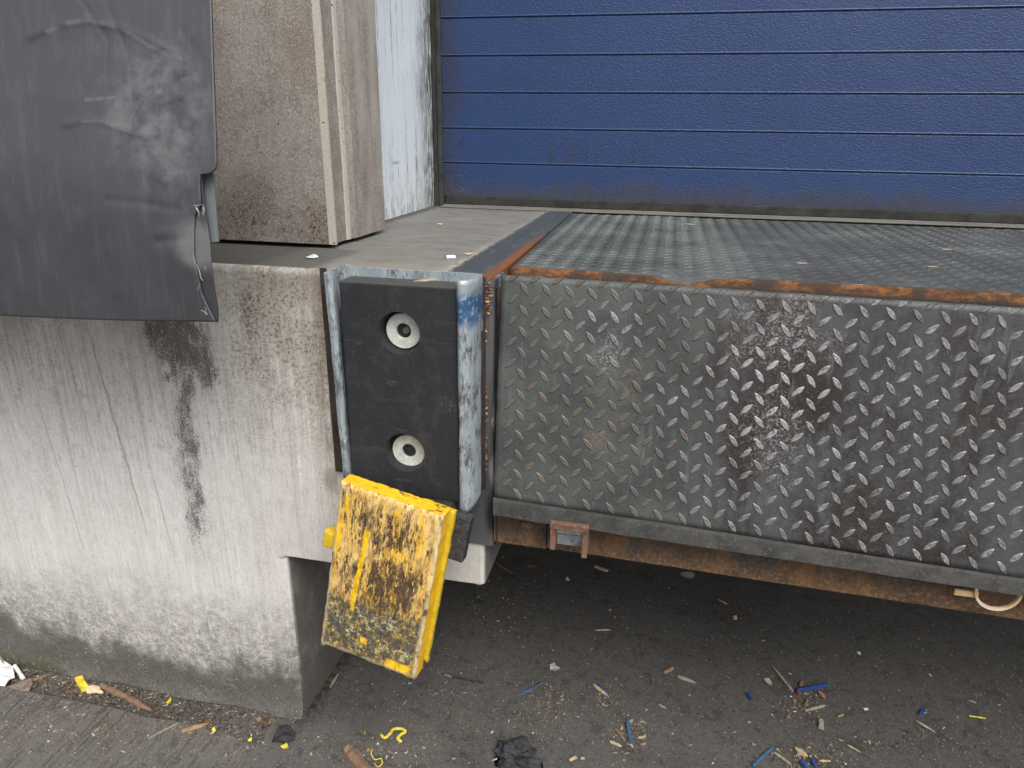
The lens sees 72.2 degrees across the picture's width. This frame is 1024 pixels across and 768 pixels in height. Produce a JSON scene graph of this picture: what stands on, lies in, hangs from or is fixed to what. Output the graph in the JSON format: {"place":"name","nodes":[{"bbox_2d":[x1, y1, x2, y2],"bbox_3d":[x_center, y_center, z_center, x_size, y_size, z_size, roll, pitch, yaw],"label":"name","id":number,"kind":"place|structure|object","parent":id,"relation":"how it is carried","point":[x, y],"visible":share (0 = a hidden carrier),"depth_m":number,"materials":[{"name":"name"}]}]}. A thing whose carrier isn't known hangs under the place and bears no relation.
{"place":"outdoors","nodes":[
{"label":"outdoors","id":0,"kind":"place"},
{"bbox_2d":[0,0,219,321],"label":"shelter curtain","id":1,"kind":"object","parent":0,"point":[108,155],"visible":1,"depth_m":1.08,"materials":[{"name":"fabric"}]},
{"bbox_2d":[0,686,241,767],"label":"apron","id":2,"kind":"object","parent":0,"point":[191,759],"visible":0.97,"depth_m":1.78,"materials":[{"name":"concrete"}]},
{"bbox_2d":[148,723,177,738],"bbox_3d":[-0.895,0.890,1.806,0.075,0.003,0.004,-17,26,-40],"label":"wood splinter","id":3,"kind":"object","parent":2,"relation":"on","point":[162,730],"visible":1,"depth_m":1.80,"materials":[{"name":"beige wood"}]},
{"bbox_2d":[182,723,207,732],"bbox_3d":[-0.821,0.888,1.818,0.063,0.004,0.014,-8,22,-23],"label":"wood chip","id":4,"kind":"object","parent":2,"relation":"on","point":[190,728],"visible":1,"depth_m":1.81,"materials":[{"name":"wood"}]},
{"bbox_2d":[211,204,552,271],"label":"dock floor","id":5,"kind":"structure","parent":0,"point":[421,239],"depth_m":1.72,"materials":[{"name":"concrete"}]},
{"bbox_2d":[219,232,374,246],"bbox_3d":[-1.265,-0.455,1.998,1.750,0.010,0.270,5,20,11],"label":"joint packing","id":6,"kind":"object","parent":5,"relation":"on","point":[282,243],"visible":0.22,"depth_m":1.74,"materials":[{"name":"black rubber"}]},
{"bbox_2d":[212,0,384,244],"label":"concrete pillar","id":7,"kind":"structure","parent":5,"relation":"on","point":[299,149],"depth_m":1.63,"materials":[{"name":"beige concrete"}]},
{"bbox_2d":[306,254,317,257],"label":"white chip","id":8,"kind":"object","parent":5,"relation":"on","point":[313,256],"visible":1,"depth_m":1.55,"materials":[{"name":"plastic"}]},
{"bbox_2d":[375,0,434,219],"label":"painted wall","id":9,"kind":"structure","parent":5,"relation":"on","point":[403,37],"depth_m":2.31,"materials":[{"name":"white paint"}]},
{"bbox_2d":[430,0,446,205],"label":"door jamb","id":10,"kind":"object","parent":9,"relation":"attached to","point":[436,56],"depth_m":2.54,"materials":[{"name":"metal"}]},
{"bbox_2d":[440,0,1023,224],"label":"sectional door","id":11,"kind":"structure","parent":10,"relation":"attached to","point":[886,109],"depth_m":2.36,"materials":[{"name":"blue metal"}]},
{"bbox_2d":[446,255,455,257],"bbox_3d":[-0.136,-0.286,1.571,0.021,0.007,0.007,-1,20,-5],"label":"cigarette end","id":12,"kind":"object","parent":5,"relation":"on","point":[450,256],"visible":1,"depth_m":1.57,"materials":[{"name":"white paper"}]},
{"bbox_2d":[440,205,1023,228],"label":"threshold","id":13,"kind":"object","parent":5,"relation":"on","point":[755,217],"visible":1,"depth_m":2.41,"materials":[{"name":"metal"}]},
{"bbox_2d":[6,543,1023,767],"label":"ground","id":14,"kind":"structure","parent":0,"point":[637,579],"depth_m":2.00,"materials":[{"name":"grey asphalt"}]},
{"bbox_2d":[0,657,14,685],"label":"plastic bag","id":15,"kind":"object","parent":14,"relation":"on","point":[6,672],"visible":1,"depth_m":1.98,"materials":[{"name":"white plastic"}]},
{"bbox_2d":[13,664,24,679],"bbox_3d":[-1.398,0.815,1.989,0.073,0.010,0.011,17,25,38],"label":"plastic tube","id":16,"kind":"object","parent":14,"relation":"on","point":[18,672],"visible":1,"depth_m":1.99,"materials":[{"name":"white plastic"}]},
{"bbox_2d":[6,678,32,695],"bbox_3d":[-1.353,0.845,1.925,0.067,0.009,0.087,-13,24,-33],"label":"cardboard scrap","id":17,"kind":"object","parent":14,"relation":"on","point":[25,685],"visible":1,"depth_m":1.95,"materials":[{"name":"brown cardboard"}]},
{"bbox_2d":[32,674,49,680],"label":"wood splinter","id":18,"kind":"object","parent":14,"relation":"on","point":[39,677],"visible":1,"depth_m":1.98,"materials":[{"name":"brown wood"}]},
{"bbox_2d":[74,676,87,691],"bbox_3d":[-1.197,0.837,1.955,0.080,0.009,0.020,19,27,41],"label":"foam scrap","id":19,"kind":"object","parent":14,"relation":"on","point":[81,682],"visible":1,"depth_m":1.96,"materials":[{"name":"yellow plastic"}]},
{"bbox_2d":[86,685,102,693],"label":"foam crumbs","id":20,"kind":"object","parent":14,"relation":"on","point":[93,689],"visible":1,"depth_m":1.93,"materials":[{"name":"beige plastic"}]},
{"bbox_2d":[99,682,151,711],"bbox_3d":[-1.052,0.851,1.911,0.203,0.009,0.018,10,22,23],"label":"wood splinter","id":21,"kind":"object","parent":14,"relation":"on","point":[121,694],"visible":1,"depth_m":1.91,"materials":[{"name":"brown wood"}]},
{"bbox_2d":[6,667,274,744],"bbox_3d":[-1.144,0.855,1.906,1.047,0.013,0.139,5,20,11],"label":"gutter debris","id":22,"kind":"object","parent":14,"relation":"on","point":[158,708],"visible":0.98,"depth_m":1.89,"materials":[{"name":"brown wood"}]},
{"bbox_2d":[2,658,298,719],"bbox_3d":[-1.200,0.823,1.977,1.304,0.017,0.029,5,20,11],"label":"moss","id":23,"kind":"object","parent":14,"relation":"on","point":[90,678],"visible":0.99,"depth_m":2.00,"materials":[{"name":"green plant"}]},
{"bbox_2d":[0,263,501,719],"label":"dock wall","id":24,"kind":"structure","parent":14,"relation":"on","point":[169,494],"depth_m":1.72,"materials":[{"name":"concrete"}]},
{"bbox_2d":[319,263,485,511],"bbox_3d":[-0.231,0.017,1.429,0.346,0.501,0.082,5,20,11],"label":"dock bumper","id":25,"kind":"object","parent":24,"relation":"attached to","point":[406,360],"visible":0.99,"depth_m":1.39,"materials":[{"name":"rubber"}]},
{"bbox_2d":[321,474,473,679],"bbox_3d":[-0.259,0.400,1.466,0.295,0.406,0.085,16,20,12],"label":"yellow rubber block","id":26,"kind":"object","parent":25,"relation":"attached to","point":[393,550],"depth_m":1.42,"materials":[{"name":"rubber"}]},
{"bbox_2d":[414,279,437,281],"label":"wood splinter","id":27,"kind":"object","parent":25,"relation":"on","point":[425,280],"visible":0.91,"depth_m":1.36,"materials":[{"name":"beige wood"}]},
{"bbox_2d":[448,211,571,545],"bbox_3d":[0.048,-0.131,2.035,0.118,0.597,1.261,5,20,11],"label":"pit edge frame","id":28,"kind":"object","parent":24,"relation":"attached to","point":[494,262],"visible":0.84,"depth_m":1.51,"materials":[{"name":"metal"}]},
{"bbox_2d":[493,213,1023,595],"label":"dock leveller","id":29,"kind":"object","parent":28,"relation":"attached to","point":[849,396],"visible":1,"depth_m":1.32,"materials":[{"name":"metal"}]},
{"bbox_2d":[494,515,1023,619],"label":"frame beam","id":30,"kind":"structure","parent":28,"relation":"attached to","point":[583,539],"depth_m":1.43,"materials":[{"name":"metal"}]},
{"bbox_2d":[272,724,294,742],"bbox_3d":[-0.581,0.898,1.804,0.054,0.011,0.054,2,20,3],"label":"rubber scrap","id":31,"kind":"object","parent":14,"relation":"on","point":[284,733],"visible":1,"depth_m":1.80,"materials":[{"name":"grey rubber"}]},
{"bbox_2d":[330,674,338,687],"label":"wood splinter","id":32,"kind":"object","parent":14,"relation":"on","point":[334,679],"visible":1,"depth_m":1.98,"materials":[{"name":"beige wood"}]},
{"bbox_2d":[343,744,371,767],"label":"wood block","id":33,"kind":"object","parent":14,"relation":"on","point":[354,757],"depth_m":1.73,"materials":[{"name":"brown wood"}]},
{"bbox_2d":[371,748,382,766],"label":"yellow strand","id":34,"kind":"object","parent":14,"relation":"on","point":[376,759],"visible":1,"depth_m":1.74},
{"bbox_2d":[380,727,406,742],"bbox_3d":[-0.306,0.902,1.814,0.063,0.006,0.047,5,20,11],"label":"paint curl","id":35,"kind":"object","parent":14,"relation":"on","point":[391,732],"visible":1,"depth_m":1.81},
{"bbox_2d":[450,675,483,682],"bbox_3d":[-0.128,0.839,1.996,0.099,0.006,0.006,5,20,11],"label":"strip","id":36,"kind":"object","parent":14,"relation":"on","point":[462,678],"visible":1,"depth_m":2.00,"materials":[{"name":"black wood"}]},
{"bbox_2d":[494,561,513,573],"bbox_3d":[-0.032,0.655,2.512,0.008,0.006,0.107,-18,27,-41],"label":"wood splinter","id":37,"kind":"object","parent":14,"relation":"on","point":[501,566],"visible":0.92,"depth_m":2.51,"materials":[{"name":"brown wood"}]},
{"bbox_2d":[0,583,1021,767],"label":"litter","id":38,"kind":"object","parent":14,"relation":"on","point":[836,759],"visible":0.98,"depth_m":1.85,"materials":[{"name":"multicoloured wood"}]},
{"bbox_2d":[0,547,1023,767],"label":"grit","id":39,"kind":"object","parent":14,"relation":"on","point":[624,760],"visible":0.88,"depth_m":1.90,"materials":[{"name":"gravel"}]},
{"bbox_2d":[493,735,542,767],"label":"crumpled rag","id":40,"kind":"object","parent":14,"relation":"on","point":[519,752],"visible":1,"depth_m":1.74,"materials":[{"name":"black fabric"}]},
{"bbox_2d":[517,682,543,695],"bbox_3d":[0.051,0.854,1.965,0.094,0.004,0.006,-12,24,-32],"label":"blue splinter","id":41,"kind":"object","parent":14,"relation":"on","point":[528,690],"visible":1,"depth_m":1.96,"materials":[{"name":"paint"}]},
{"bbox_2d":[527,563,539,567],"bbox_3d":[0.079,0.650,2.519,0.050,0.010,0.023,-3,20,-11],"label":"leaf","id":42,"kind":"object","parent":14,"relation":"on","point":[531,565],"visible":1,"depth_m":2.52,"materials":[{"name":"brown plant"}]},
{"bbox_2d":[550,663,559,670],"bbox_3d":[0.122,0.824,2.042,0.027,0.005,0.029,-14,24,-35],"label":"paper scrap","id":43,"kind":"object","parent":14,"relation":"on","point":[553,666],"visible":1,"depth_m":2.04,"materials":[{"name":"paper"}]},
{"bbox_2d":[593,683,608,696],"bbox_3d":[0.251,0.856,1.962,0.010,0.006,0.060,-16,26,-39],"label":"wood splinter","id":44,"kind":"object","parent":14,"relation":"on","point":[598,688],"visible":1,"depth_m":1.96,"materials":[{"name":"brown wood"}]},
{"bbox_2d":[594,565,607,571],"bbox_3d":[0.320,0.659,2.510,0.051,0.009,0.012,13,23,30],"label":"wood chip","id":45,"kind":"object","parent":14,"relation":"on","point":[600,568],"visible":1,"depth_m":2.51,"materials":[{"name":"brown wood"}]},
{"bbox_2d":[610,740,621,746],"bbox_3d":[0.265,0.918,1.792,0.032,0.005,0.008,11,22,26],"label":"wood chip","id":46,"kind":"object","parent":14,"relation":"on","point":[615,743],"visible":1,"depth_m":1.79,"materials":[{"name":"beige wood"}]},
{"bbox_2d":[615,728,625,741],"bbox_3d":[0.281,0.908,1.819,0.008,0.005,0.044,-9,22,-26],"label":"wood chip","id":47,"kind":"object","parent":14,"relation":"on","point":[618,732],"visible":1,"depth_m":1.82,"materials":[{"name":"brown wood"}]},
{"bbox_2d":[626,716,631,742],"bbox_3d":[0.305,0.902,1.837,0.012,0.007,0.084,2,20,3],"label":"blue strip","id":48,"kind":"object","parent":14,"relation":"on","point":[628,727],"visible":1,"depth_m":1.83,"materials":[{"name":"paint"}]},
{"bbox_2d":[663,666,673,673],"bbox_3d":[0.456,0.831,2.042,0.038,0.005,0.011,-11,23,-29],"label":"wood chip","id":49,"kind":"object","parent":14,"relation":"on","point":[668,669],"visible":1,"depth_m":2.04,"materials":[{"name":"brown wood"}]},
{"bbox_2d":[677,675,695,682],"bbox_3d":[0.501,0.844,2.007,0.053,0.005,0.013,11,22,26],"label":"wood chip","id":50,"kind":"object","parent":14,"relation":"on","point":[684,678],"visible":1,"depth_m":2.01,"materials":[{"name":"beige wood"}]},
{"bbox_2d":[680,572,694,577],"bbox_3d":[0.623,0.675,2.487,0.052,0.002,0.041,5,20,11],"label":"sticker scrap","id":51,"kind":"object","parent":14,"relation":"on","point":[688,574],"visible":1,"depth_m":2.49,"materials":[{"name":"grey paper"}]},
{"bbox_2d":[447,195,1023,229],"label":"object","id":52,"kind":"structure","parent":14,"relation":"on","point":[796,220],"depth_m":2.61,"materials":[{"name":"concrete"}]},
{"bbox_2d":[752,746,773,766],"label":"blue strip","id":53,"kind":"object","parent":14,"relation":"on","point":[760,758],"visible":1,"depth_m":1.76,"materials":[{"name":"paint"}]},
{"bbox_2d":[763,678,771,684],"bbox_3d":[0.732,0.849,2.002,0.018,0.005,0.026,-5,21,-15],"label":"wood flake","id":54,"kind":"object","parent":14,"relation":"on","point":[768,680],"visible":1,"depth_m":2.00,"materials":[{"name":"beige wood"}]},
{"bbox_2d":[771,665,793,690],"bbox_3d":[0.776,0.844,2.018,0.008,0.005,0.105,-4,20,-13],"label":"wood splinter","id":55,"kind":"object","parent":14,"relation":"on","point":[784,680],"visible":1,"depth_m":2.01,"materials":[{"name":"beige wood"}]},
{"bbox_2d":[774,752,791,764],"bbox_3d":[0.678,0.936,1.756,0.008,0.006,0.047,-15,25,-38],"label":"wood splinter","id":56,"kind":"object","parent":14,"relation":"on","point":[781,757],"visible":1,"depth_m":1.76,"materials":[{"name":"beige wood"}]},
{"bbox_2d":[795,747,807,756],"bbox_3d":[0.733,0.930,1.774,0.017,0.006,0.031,-14,24,-35],"label":"wood chip","id":57,"kind":"object","parent":14,"relation":"on","point":[800,751],"visible":1,"depth_m":1.77,"materials":[{"name":"beige wood"}]},
{"bbox_2d":[799,760,809,767],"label":"blue strip","id":58,"kind":"object","parent":14,"relation":"on","point":[804,764],"visible":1,"depth_m":1.74,"materials":[{"name":"plastic"}]},
{"bbox_2d":[796,683,827,690],"bbox_3d":[0.846,0.855,1.980,0.097,0.008,0.014,-4,20,-13],"label":"blue strip","id":59,"kind":"object","parent":14,"relation":"on","point":[812,687],"visible":1,"depth_m":1.98,"materials":[{"name":"plastic"}]},
{"bbox_2d":[810,757,816,767],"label":"blue strip","id":60,"kind":"object","parent":14,"relation":"on","point":[812,760],"visible":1,"depth_m":1.74,"materials":[{"name":"plastic"}]},
{"bbox_2d":[804,705,825,711],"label":"wood splinter","id":61,"kind":"object","parent":14,"relation":"on","point":[814,708],"visible":1,"depth_m":1.91,"materials":[{"name":"beige wood"}]},
{"bbox_2d":[818,718,823,729],"bbox_3d":[0.820,0.901,1.861,0.015,0.004,0.036,9,21,21],"label":"wood chip","id":62,"kind":"object","parent":14,"relation":"on","point":[821,724],"visible":1,"depth_m":1.86,"materials":[{"name":"beige wood"}]},
{"bbox_2d":[818,690,825,698],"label":"wood chip","id":63,"kind":"object","parent":14,"relation":"on","point":[821,694],"visible":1,"depth_m":1.96,"materials":[{"name":"brown wood"}]},
{"bbox_2d":[916,721,934,732],"bbox_3d":[1.095,0.906,1.859,0.006,0.004,0.047,-14,25,-36],"label":"wood splinter","id":64,"kind":"object","parent":14,"relation":"on","point":[922,724],"visible":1,"depth_m":1.86,"materials":[{"name":"beige wood"}]}
]}

